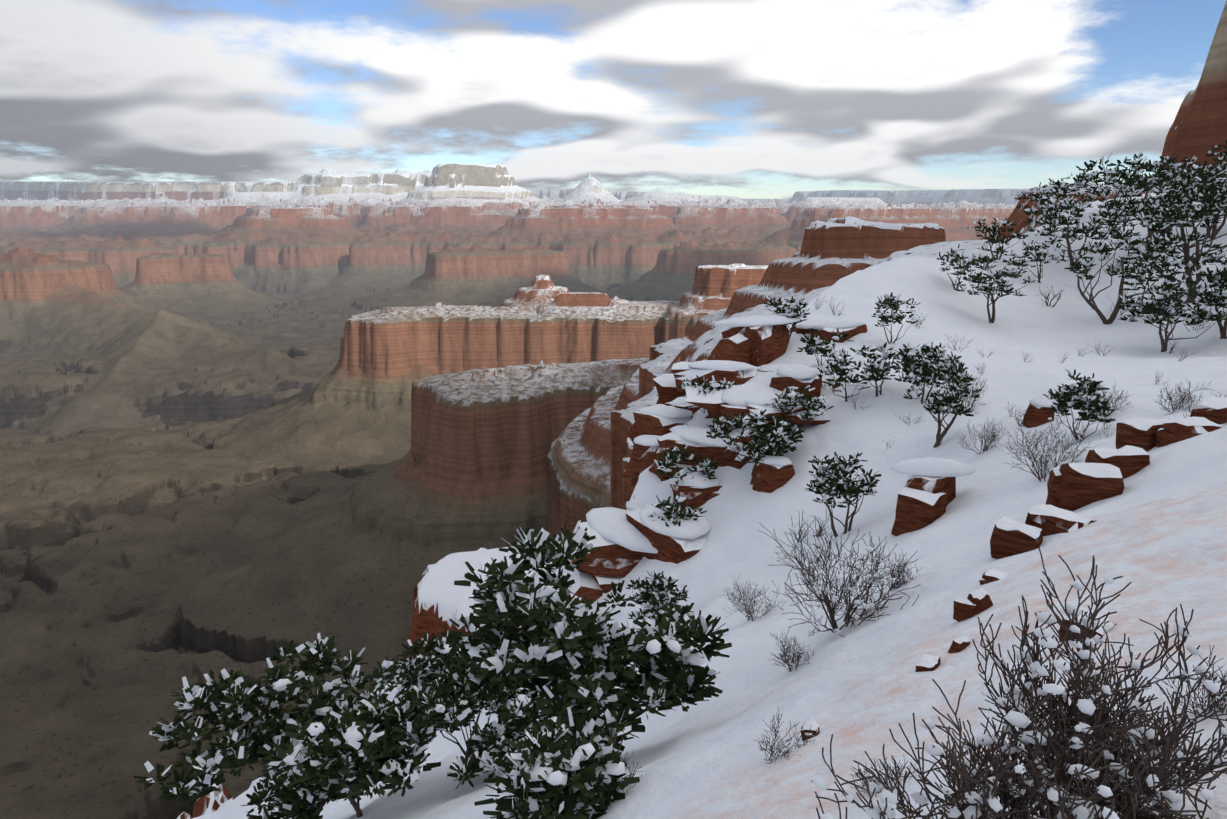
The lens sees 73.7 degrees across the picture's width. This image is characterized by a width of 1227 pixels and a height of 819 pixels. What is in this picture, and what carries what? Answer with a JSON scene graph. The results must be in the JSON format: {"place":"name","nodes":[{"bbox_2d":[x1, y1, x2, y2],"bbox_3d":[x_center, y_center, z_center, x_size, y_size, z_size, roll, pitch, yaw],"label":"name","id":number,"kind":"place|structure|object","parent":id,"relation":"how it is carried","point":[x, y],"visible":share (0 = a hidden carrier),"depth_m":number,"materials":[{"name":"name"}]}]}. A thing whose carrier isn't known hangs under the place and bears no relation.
{"place":"outdoors","nodes":[
{"label":"outdoors","id":0,"kind":"place"},
{"bbox_2d":[0,0,1225,198],"label":"sky","id":1,"kind":"structure","parent":0,"point":[743,99],"materials":[{"name":"white"}]},
{"bbox_2d":[0,0,1226,818],"bbox_3d":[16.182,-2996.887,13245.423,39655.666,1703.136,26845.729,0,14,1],"label":"canyon terrain","id":2,"kind":"structure","parent":0,"point":[246,426],"depth_m":2597.16,"materials":[{"name":"stone"}]},
{"bbox_2d":[177,178,1226,818],"bbox_3d":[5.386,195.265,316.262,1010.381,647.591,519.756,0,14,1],"label":"snowy terrain","id":3,"kind":"structure","parent":0,"point":[1155,532],"depth_m":17.07,"materials":[{"name":"snow"}]},
{"bbox_2d":[134,633,407,818],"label":"pinyon tree","id":4,"kind":"object","parent":3,"relation":"on","point":[240,694],"visible":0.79,"depth_m":15.68,"materials":[{"name":"green plant"}]},
{"bbox_2d":[262,688,450,817],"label":"evergreen shrub","id":5,"kind":"object","parent":3,"relation":"on","point":[357,752],"visible":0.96,"depth_m":13.40,"materials":[{"name":"green plant"}]},
{"bbox_2d":[368,651,439,704],"bbox_3d":[-8.472,12.359,35.827,4.314,3.801,4.049,-5,15,-19],"label":"evergreen shrub","id":6,"kind":"object","parent":3,"relation":"on","point":[377,676],"visible":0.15,"depth_m":35.19,"materials":[{"name":"green plant"}]},
{"bbox_2d":[381,626,558,788],"bbox_3d":[-2.625,5.952,15.280,3.412,2.971,3.716,0,14,1],"label":"evergreen shrub","id":7,"kind":"object","parent":3,"relation":"on","point":[445,697],"visible":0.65,"depth_m":14.79,"materials":[{"name":"green plant"}]},
{"bbox_2d":[474,707,639,818],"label":"evergreen shrub","id":8,"kind":"object","parent":3,"relation":"on","point":[576,777],"visible":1,"depth_m":5.99,"materials":[{"name":"green plant"}]},
{"bbox_2d":[448,519,731,761],"bbox_3d":[-0.313,2.845,8.919,2.789,3.382,2.764,-6,15,-24],"label":"pinyon tree","id":9,"kind":"object","parent":3,"relation":"on","point":[575,657],"visible":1,"depth_m":8.37,"materials":[{"name":"green plant"}]},
{"bbox_2d":[563,741,643,796],"bbox_3d":[-0.076,2.903,6.449,0.653,0.597,0.750,-4,15,-16],"label":"evergreen shrub","id":10,"kind":"object","parent":3,"relation":"on","point":[618,779],"visible":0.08,"depth_m":6.50,"materials":[{"name":"plant"}]},
{"bbox_2d":[565,507,657,607],"bbox_3d":[1.073,7.662,38.567,6.669,5.082,4.736,-2,14,-6],"label":"outcrop rock","id":11,"kind":"object","parent":3,"relation":"on","point":[622,542],"visible":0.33,"depth_m":36.75,"materials":[{"name":"red stone"}]},
{"bbox_2d":[626,500,646,509],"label":"outcrop rock","id":12,"kind":"object","parent":3,"relation":"on","point":[633,504],"depth_m":40.41,"materials":[{"name":"red stone"}]},
{"bbox_2d":[622,435,659,486],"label":"outcrop rock","id":13,"kind":"object","parent":3,"relation":"on","point":[642,458],"visible":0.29,"depth_m":43.14,"materials":[{"name":"red stone"}]},
{"bbox_2d":[626,570,693,631],"bbox_3d":[1.422,6.771,28.176,2.142,2.455,2.543,-7,16,-27],"label":"evergreen shrub","id":14,"kind":"object","parent":3,"relation":"on","point":[658,592],"visible":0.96,"depth_m":27.84,"materials":[{"name":"green plant"}]},
{"bbox_2d":[628,404,692,443],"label":"outcrop rock","id":15,"kind":"object","parent":3,"relation":"on","point":[660,419],"visible":0.29,"depth_m":44.17,"materials":[{"name":"red stone"}]},
{"bbox_2d":[625,504,710,563],"bbox_3d":[2.979,6.614,37.096,6.198,3.659,4.028,13,19,42],"label":"outcrop rock","id":16,"kind":"object","parent":3,"relation":"on","point":[675,544],"visible":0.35,"depth_m":35.82,"materials":[{"name":"red stone"}]},
{"bbox_2d":[647,493,706,527],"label":"evergreen shrub","id":17,"kind":"object","parent":16,"relation":"on","point":[670,513],"visible":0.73,"depth_m":36.48,"materials":[{"name":"green plant"}]},
{"bbox_2d":[653,360,705,404],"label":"outcrop rock","id":18,"kind":"object","parent":3,"relation":"on","point":[666,388],"visible":0.04,"depth_m":49.67,"materials":[{"name":"red stone"}]},
{"bbox_2d":[664,396,700,413],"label":"outcrop rock","id":19,"kind":"object","parent":3,"relation":"on","point":[679,402],"visible":0.12,"depth_m":45.43,"materials":[{"name":"red stone"}]},
{"bbox_2d":[649,425,729,481],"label":"outcrop rock","id":20,"kind":"object","parent":3,"relation":"on","point":[696,440],"visible":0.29,"depth_m":40.81,"materials":[{"name":"red stone"}]},
{"bbox_2d":[669,471,721,509],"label":"outcrop rock","id":21,"kind":"object","parent":3,"relation":"on","point":[697,490],"visible":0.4,"depth_m":38.25,"materials":[{"name":"red stone"}]},
{"bbox_2d":[654,442,717,481],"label":"evergreen shrub","id":22,"kind":"object","parent":21,"relation":"on","point":[674,453],"visible":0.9,"depth_m":38.85,"materials":[{"name":"green plant"}]},
{"bbox_2d":[678,375,733,412],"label":"evergreen shrub","id":23,"kind":"object","parent":3,"relation":"on","point":[718,385],"visible":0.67,"depth_m":43.25,"materials":[{"name":"green plant"}]},
{"bbox_2d":[671,360,760,391],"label":"outcrop rock","id":24,"kind":"object","parent":3,"relation":"on","point":[739,373],"visible":0.27,"depth_m":46.95,"materials":[{"name":"red stone"}]},
{"bbox_2d":[722,442,744,463],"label":"outcrop rock","id":25,"kind":"object","parent":3,"relation":"on","point":[729,454],"visible":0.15,"depth_m":39.40,"materials":[{"name":"red stone"}]},
{"bbox_2d":[685,380,784,433],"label":"outcrop rock","id":26,"kind":"object","parent":3,"relation":"on","point":[735,395],"visible":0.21,"depth_m":42.05,"materials":[{"name":"red stone"}]},
{"bbox_2d":[722,578,783,621],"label":"bare shrub","id":27,"kind":"object","parent":3,"relation":"on","point":[749,612],"visible":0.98,"depth_m":22.33,"materials":[{"name":"plant"}]},
{"bbox_2d":[707,315,799,366],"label":"outcrop rock","id":28,"kind":"object","parent":3,"relation":"on","point":[746,338],"visible":0.5,"depth_m":49.45,"materials":[{"name":"red stone"}]},
{"bbox_2d":[706,409,803,475],"bbox_3d":[6.487,1.747,37.378,4.669,3.493,3.598,0,14,1],"label":"evergreen shrub","id":29,"kind":"object","parent":3,"relation":"on","point":[771,441],"visible":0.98,"depth_m":37.02,"materials":[{"name":"green plant"}]},
{"bbox_2d":[758,364,781,371],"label":"outcrop rock","id":30,"kind":"object","parent":3,"relation":"on","point":[768,367],"visible":0.1,"depth_m":47.97,"materials":[{"name":"red stone"}]},
{"bbox_2d":[750,456,794,492],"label":"sandstone rock","id":31,"kind":"object","parent":3,"relation":"on","point":[772,474],"visible":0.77,"depth_m":36.16,"materials":[{"name":"stone"}]},
{"bbox_2d":[719,394,829,468],"bbox_3d":[7.889,1.832,40.825,5.800,4.920,4.297,-1,12,3],"label":"outcrop rock","id":32,"kind":"object","parent":3,"relation":"on","point":[756,404],"visible":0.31,"depth_m":39.52,"materials":[{"name":"red stone"}]},
{"bbox_2d":[755,708,815,763],"bbox_3d":[1.137,2.207,5.325,0.430,0.365,0.472,0,14,1],"label":"bare shrub","id":33,"kind":"object","parent":3,"relation":"on","point":[772,754],"visible":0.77,"depth_m":5.39,"materials":[{"name":"plant"}]},
{"bbox_2d":[764,294,809,339],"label":"pinyon tree","id":34,"kind":"object","parent":3,"relation":"on","point":[794,310],"visible":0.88,"depth_m":51.55,"materials":[{"name":"green plant"}]},
{"bbox_2d":[769,627,813,671],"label":"bare shrub","id":35,"kind":"object","parent":3,"relation":"on","point":[787,653],"visible":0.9,"depth_m":10.18,"materials":[{"name":"plant"}]},
{"bbox_2d":[770,364,821,397],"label":"outcrop rock","id":36,"kind":"object","parent":3,"relation":"on","point":[786,376],"visible":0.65,"depth_m":42.06,"materials":[{"name":"red stone"}]},
{"bbox_2d":[788,524,809,542],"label":"bare shrub","id":37,"kind":"object","parent":3,"relation":"on","point":[801,531],"visible":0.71,"depth_m":30.43,"materials":[{"name":"plant"}]},
{"bbox_2d":[765,385,833,431],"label":"evergreen shrub","id":38,"kind":"object","parent":3,"relation":"on","point":[792,394],"visible":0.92,"depth_m":39.14,"materials":[{"name":"green plant"}]},
{"bbox_2d":[791,322,818,333],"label":"outcrop rock","id":39,"kind":"object","parent":3,"relation":"on","point":[803,327],"visible":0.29,"depth_m":53.91,"materials":[{"name":"red stone"}]},
{"bbox_2d":[801,719,819,740],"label":"sandstone rock","id":40,"kind":"object","parent":3,"relation":"on","point":[812,724],"visible":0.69,"depth_m":5.52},
{"bbox_2d":[809,364,830,371],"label":"outcrop rock","id":41,"kind":"object","parent":3,"relation":"on","point":[822,367],"visible":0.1,"depth_m":45.38,"materials":[{"name":"red stone"}]},
{"bbox_2d":[814,295,826,309],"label":"shrub","id":42,"kind":"object","parent":3,"relation":"on","point":[819,306],"visible":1,"depth_m":59.34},
{"bbox_2d":[813,516,828,536],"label":"bare shrub","id":43,"kind":"object","parent":3,"relation":"on","point":[820,528],"visible":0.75,"depth_m":29.91,"materials":[{"name":"plant"}]},
{"bbox_2d":[797,328,852,366],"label":"evergreen shrub","id":44,"kind":"object","parent":3,"relation":"on","point":[814,343],"visible":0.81,"depth_m":44.50,"materials":[{"name":"green plant"}]},
{"bbox_2d":[827,297,845,315],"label":"shrub","id":45,"kind":"object","parent":3,"relation":"on","point":[836,308],"visible":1,"depth_m":57.70,"materials":[{"name":"plant"}]},
{"bbox_2d":[809,320,867,342],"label":"outcrop rock","id":46,"kind":"object","parent":3,"relation":"on","point":[852,328],"visible":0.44,"depth_m":51.64,"materials":[{"name":"red stone"}]},
{"bbox_2d":[758,508,919,636],"bbox_3d":[2.997,2.269,10.911,2.226,1.611,2.391,5,15,20],"label":"bare shrub","id":47,"kind":"object","parent":3,"relation":"on","point":[849,586],"visible":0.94,"depth_m":10.71,"materials":[{"name":"plant"}]},
{"bbox_2d":[805,452,880,536],"bbox_3d":[7.806,3.070,28.022,2.488,3.400,2.742,4,15,17],"label":"pinyon tree","id":48,"kind":"object","parent":3,"relation":"on","point":[849,487],"visible":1,"depth_m":27.73,"materials":[{"name":"green plant"}]},
{"bbox_2d":[817,348,881,401],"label":"pinyon tree","id":49,"kind":"object","parent":3,"relation":"on","point":[837,364],"visible":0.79,"depth_m":40.08,"materials":[{"name":"green plant"}]},
{"bbox_2d":[832,379,870,392],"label":"outcrop rock","id":50,"kind":"object","parent":3,"relation":"on","point":[849,386],"visible":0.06,"depth_m":41.70,"materials":[{"name":"red stone"}]},
{"bbox_2d":[850,342,898,396],"bbox_3d":[12.541,-1.833,39.711,2.196,2.999,2.942,9,16,31],"label":"pinyon tree","id":51,"kind":"object","parent":3,"relation":"on","point":[882,372],"visible":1,"depth_m":39.42,"materials":[{"name":"green plant"}]},
{"bbox_2d":[849,755,921,796],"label":"bare shrub","id":52,"kind":"object","parent":3,"relation":"on","point":[891,773],"visible":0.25,"depth_m":4.04,"materials":[{"name":"plant"}]},
{"bbox_2d":[865,551,922,593],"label":"bare shrub","id":53,"kind":"object","parent":3,"relation":"on","point":[901,570],"visible":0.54,"depth_m":11.53,"materials":[{"name":"plant"}]},
{"bbox_2d":[871,292,920,343],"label":"pinyon tree","id":54,"kind":"object","parent":3,"relation":"on","point":[893,303],"visible":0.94,"depth_m":48.98,"materials":[{"name":"green plant"}]},
{"bbox_2d":[892,409,923,424],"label":"shrub","id":55,"kind":"object","parent":3,"relation":"on","point":[909,419],"visible":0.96,"depth_m":35.39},
{"bbox_2d":[910,311,928,327],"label":"shrub","id":56,"kind":"object","parent":3,"relation":"on","point":[920,320],"visible":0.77,"depth_m":54.89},
{"bbox_2d":[915,654,940,671],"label":"sandstone rock","id":57,"kind":"object","parent":3,"relation":"on","point":[926,662],"visible":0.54,"depth_m":6.23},
{"bbox_2d":[893,342,965,403],"bbox_3d":[14.487,-1.507,37.591,3.180,3.149,2.931,8,16,28],"label":"pinyon tree","id":58,"kind":"object","parent":3,"relation":"on","point":[923,370],"visible":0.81,"depth_m":37.43,"materials":[{"name":"green plant"}]},
{"bbox_2d":[890,457,974,536],"bbox_3d":[9.318,2.654,24.435,2.779,2.364,1.802,-12,18,-40],"label":"sandstone rock","id":59,"kind":"object","parent":3,"relation":"on","point":[926,495],"visible":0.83,"depth_m":23.78,"materials":[{"name":"stone"}]},
{"bbox_2d":[902,351,981,447],"bbox_3d":[12.594,-0.279,31.506,2.682,3.999,2.808,11,18,38],"label":"pinyon tree","id":60,"kind":"object","parent":3,"relation":"on","point":[959,379],"visible":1,"depth_m":30.95,"materials":[{"name":"green plant"}]},
{"bbox_2d":[943,330,971,351],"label":"shrub","id":61,"kind":"object","parent":3,"relation":"on","point":[956,342],"visible":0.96,"depth_m":49.39,"materials":[{"name":"plant"}]},
{"bbox_2d":[948,636,969,652],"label":"sandstone rock","id":62,"kind":"object","parent":3,"relation":"on","point":[960,644],"visible":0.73,"depth_m":6.44,"materials":[{"name":"stone"}]},
{"bbox_2d":[937,244,983,290],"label":"pinyon tree","id":63,"kind":"object","parent":3,"relation":"on","point":[956,259],"visible":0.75,"depth_m":68.00,"materials":[{"name":"green plant"}]},
{"bbox_2d":[937,376,987,413],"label":"bare shrub","id":64,"kind":"object","parent":3,"relation":"on","point":[969,401],"visible":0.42,"depth_m":35.28,"materials":[{"name":"plant"}]},
{"bbox_2d":[953,588,992,621],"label":"sandstone rock","id":65,"kind":"object","parent":3,"relation":"on","point":[976,602],"visible":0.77,"depth_m":7.62,"materials":[{"name":"stone"}]},
{"bbox_2d":[958,418,1008,454],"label":"bare shrub","id":66,"kind":"object","parent":3,"relation":"on","point":[994,436],"visible":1,"depth_m":28.14,"materials":[{"name":"plant"}]},
{"bbox_2d":[979,569,1007,584],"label":"sandstone rock","id":67,"kind":"object","parent":3,"relation":"on","point":[991,575],"visible":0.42,"depth_m":8.93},
{"bbox_2d":[952,246,1035,322],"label":"pinyon tree","id":68,"kind":"object","parent":3,"relation":"on","point":[1002,285],"visible":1,"depth_m":60.91,"materials":[{"name":"green plant"}]},
{"bbox_2d":[968,217,1028,259],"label":"pinyon tree","id":69,"kind":"object","parent":3,"relation":"on","point":[994,236],"visible":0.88,"depth_m":79.48,"materials":[{"name":"green plant"}]},
{"bbox_2d":[1006,402,1022,416],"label":"shrub","id":70,"kind":"object","parent":3,"relation":"on","point":[1012,410],"visible":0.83,"depth_m":31.43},
{"bbox_2d":[990,516,1042,558],"bbox_3d":[5.070,1.680,10.271,0.616,0.540,0.415,10,20,31],"label":"sandstone rock","id":71,"kind":"object","parent":3,"relation":"on","point":[1009,537],"visible":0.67,"depth_m":10.15,"materials":[{"name":"stone"}]},
{"bbox_2d":[811,547,1226,818],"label":"bare shrub","id":72,"kind":"object","parent":3,"relation":"on","point":[1120,785],"visible":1,"depth_m":2.52,"materials":[{"name":"plant"}]},
{"bbox_2d":[1015,405,1025,425],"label":"bare shrub","id":73,"kind":"object","parent":3,"relation":"on","point":[1022,422],"visible":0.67,"depth_m":29.38,"materials":[{"name":"plant"}]},
{"bbox_2d":[1024,398,1054,427],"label":"sandstone rock","id":74,"kind":"object","parent":3,"relation":"on","point":[1038,413],"visible":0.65,"depth_m":28.64,"materials":[{"name":"stone"}]},
{"bbox_2d":[1015,236,1073,282],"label":"pinyon tree","id":75,"kind":"object","parent":3,"relation":"on","point":[1038,256],"visible":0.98,"depth_m":75.61,"materials":[{"name":"green plant"}]},
{"bbox_2d":[998,414,1097,481],"bbox_3d":[11.833,1.087,21.845,2.504,1.861,2.563,0,14,1],"label":"bare shrub","id":76,"kind":"object","parent":3,"relation":"on","point":[1036,441],"visible":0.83,"depth_m":22.11,"materials":[{"name":"plant"}]},
{"bbox_2d":[1034,283,1063,306],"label":"bare shrub","id":77,"kind":"object","parent":3,"relation":"on","point":[1046,298],"visible":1,"depth_m":70.69,"materials":[{"name":"plant"}]},
{"bbox_2d":[1014,182,1097,234],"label":"pinyon tree","id":78,"kind":"object","parent":3,"relation":"on","point":[1035,197],"visible":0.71,"depth_m":85.98,"materials":[{"name":"green plant"}]},
{"bbox_2d":[1025,504,1095,535],"bbox_3d":[5.698,1.535,10.440,0.650,0.477,0.858,-7,15,-25],"label":"sandstone rock","id":79,"kind":"object","parent":3,"relation":"on","point":[1049,519],"visible":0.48,"depth_m":10.31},
{"bbox_2d":[1048,170,1101,215],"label":"pinyon tree","id":80,"kind":"object","parent":3,"relation":"on","point":[1079,183],"visible":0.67,"depth_m":91.97,"materials":[{"name":"green plant"}]},
{"bbox_2d":[1043,369,1115,440],"bbox_3d":[14.324,0.038,24.792,1.938,2.398,2.143,0,14,1],"label":"pinyon tree","id":81,"kind":"object","parent":3,"relation":"on","point":[1084,396],"visible":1,"depth_m":24.80,"materials":[{"name":"green plant"}]},
{"bbox_2d":[1023,185,1136,270],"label":"pinyon tree","id":82,"kind":"object","parent":3,"relation":"on","point":[1108,207],"visible":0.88,"depth_m":79.23,"materials":[{"name":"green plant"}]},
{"bbox_2d":[1046,463,1124,510],"bbox_3d":[9.470,1.621,16.460,1.335,1.197,0.989,11,24,29],"label":"sandstone rock","id":83,"kind":"object","parent":3,"relation":"on","point":[1072,486],"visible":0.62,"depth_m":16.12,"materials":[{"name":"stone"}]},
{"bbox_2d":[1059,603,1115,641],"bbox_3d":[3.249,1.507,5.590,0.319,0.238,0.294,12,18,39],"label":"sandstone rock","id":84,"kind":"object","parent":3,"relation":"on","point":[1109,623],"visible":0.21,"depth_m":5.54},
{"bbox_2d":[1087,341,1113,355],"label":"shrub","id":85,"kind":"object","parent":3,"relation":"on","point":[1100,350],"visible":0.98,"depth_m":50.42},
{"bbox_2d":[1096,380,1133,417],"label":"bare shrub","id":86,"kind":"object","parent":3,"relation":"on","point":[1113,401],"visible":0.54,"depth_m":26.96,"materials":[{"name":"plant"}]},
{"bbox_2d":[1085,445,1149,478],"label":"sandstone rock","id":87,"kind":"object","parent":3,"relation":"on","point":[1128,460],"visible":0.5,"depth_m":17.04,"materials":[{"name":"stone"}]},
{"bbox_2d":[1064,216,1195,324],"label":"pinyon tree","id":88,"kind":"object","parent":3,"relation":"on","point":[1083,271],"visible":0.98,"depth_m":61.80,"materials":[{"name":"green plant"}]},
{"bbox_2d":[1076,151,1186,208],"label":"pinyon tree","id":89,"kind":"object","parent":3,"relation":"on","point":[1110,174],"visible":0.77,"depth_m":88.00,"materials":[{"name":"green plant"}]},
{"bbox_2d":[1116,417,1167,451],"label":"sandstone rock","id":90,"kind":"object","parent":3,"relation":"on","point":[1140,432],"visible":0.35,"depth_m":19.48,"materials":[{"name":"stone"}]},
{"bbox_2d":[1113,159,1184,199],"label":"pinyon tree","id":91,"kind":"object","parent":3,"relation":"on","point":[1155,181],"visible":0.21,"depth_m":91.75,"materials":[{"name":"green plant"}]},
{"bbox_2d":[1114,156,1226,256],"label":"pinyon tree","id":92,"kind":"object","parent":3,"relation":"on","point":[1158,185],"visible":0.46,"depth_m":77.04,"materials":[{"name":"green plant"}]},
{"bbox_2d":[1163,337,1179,352],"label":"shrub","id":93,"kind":"object","parent":3,"relation":"on","point":[1171,348],"visible":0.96,"depth_m":53.05,"materials":[{"name":"plant"}]},
{"bbox_2d":[1118,268,1226,351],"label":"pinyon tree","id":94,"kind":"object","parent":3,"relation":"on","point":[1174,297],"visible":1,"depth_m":52.37,"materials":[{"name":"green plant"}]},
{"bbox_2d":[1147,160,1199,187],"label":"pinyon tree","id":95,"kind":"object","parent":3,"relation":"on","point":[1171,174],"visible":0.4,"depth_m":90.09,"materials":[{"name":"green plant"}]},
{"bbox_2d":[1125,159,1226,302],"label":"pinyon tree","id":96,"kind":"object","parent":3,"relation":"on","point":[1203,195],"visible":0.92,"depth_m":62.85,"materials":[{"name":"green plant"}]},
{"bbox_2d":[1154,377,1215,415],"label":"bare shrub","id":97,"kind":"object","parent":3,"relation":"on","point":[1182,402],"visible":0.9,"depth_m":24.31,"materials":[{"name":"plant"}]},
{"bbox_2d":[1156,417,1221,447],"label":"sandstone rock","id":98,"kind":"object","parent":3,"relation":"on","point":[1173,431],"visible":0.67,"depth_m":18.70,"materials":[{"name":"stone"}]},
{"bbox_2d":[1155,645,1226,714],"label":"bare shrub","id":99,"kind":"object","parent":3,"relation":"on","point":[1214,695],"visible":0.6,"depth_m":3.51,"materials":[{"name":"plant"}]},
{"bbox_2d":[1178,312,1211,331],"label":"shrub","id":100,"kind":"object","parent":3,"relation":"on","point":[1197,325],"visible":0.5,"depth_m":56.90,"materials":[{"name":"plant"}]},
{"bbox_2d":[1176,248,1226,338],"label":"pinyon tree","id":101,"kind":"object","parent":3,"relation":"on","point":[1219,276],"visible":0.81,"depth_m":53.16,"materials":[{"name":"green plant"}]},
{"bbox_2d":[1181,140,1226,238],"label":"pinyon tree","id":102,"kind":"object","parent":3,"relation":"on","point":[1205,165],"visible":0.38,"depth_m":75.75,"materials":[{"name":"green plant"}]},
{"bbox_2d":[1190,397,1226,423],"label":"sandstone rock","id":103,"kind":"object","parent":3,"relation":"on","point":[1209,407],"visible":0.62,"depth_m":19.52,"materials":[{"name":"stone"}]}
]}

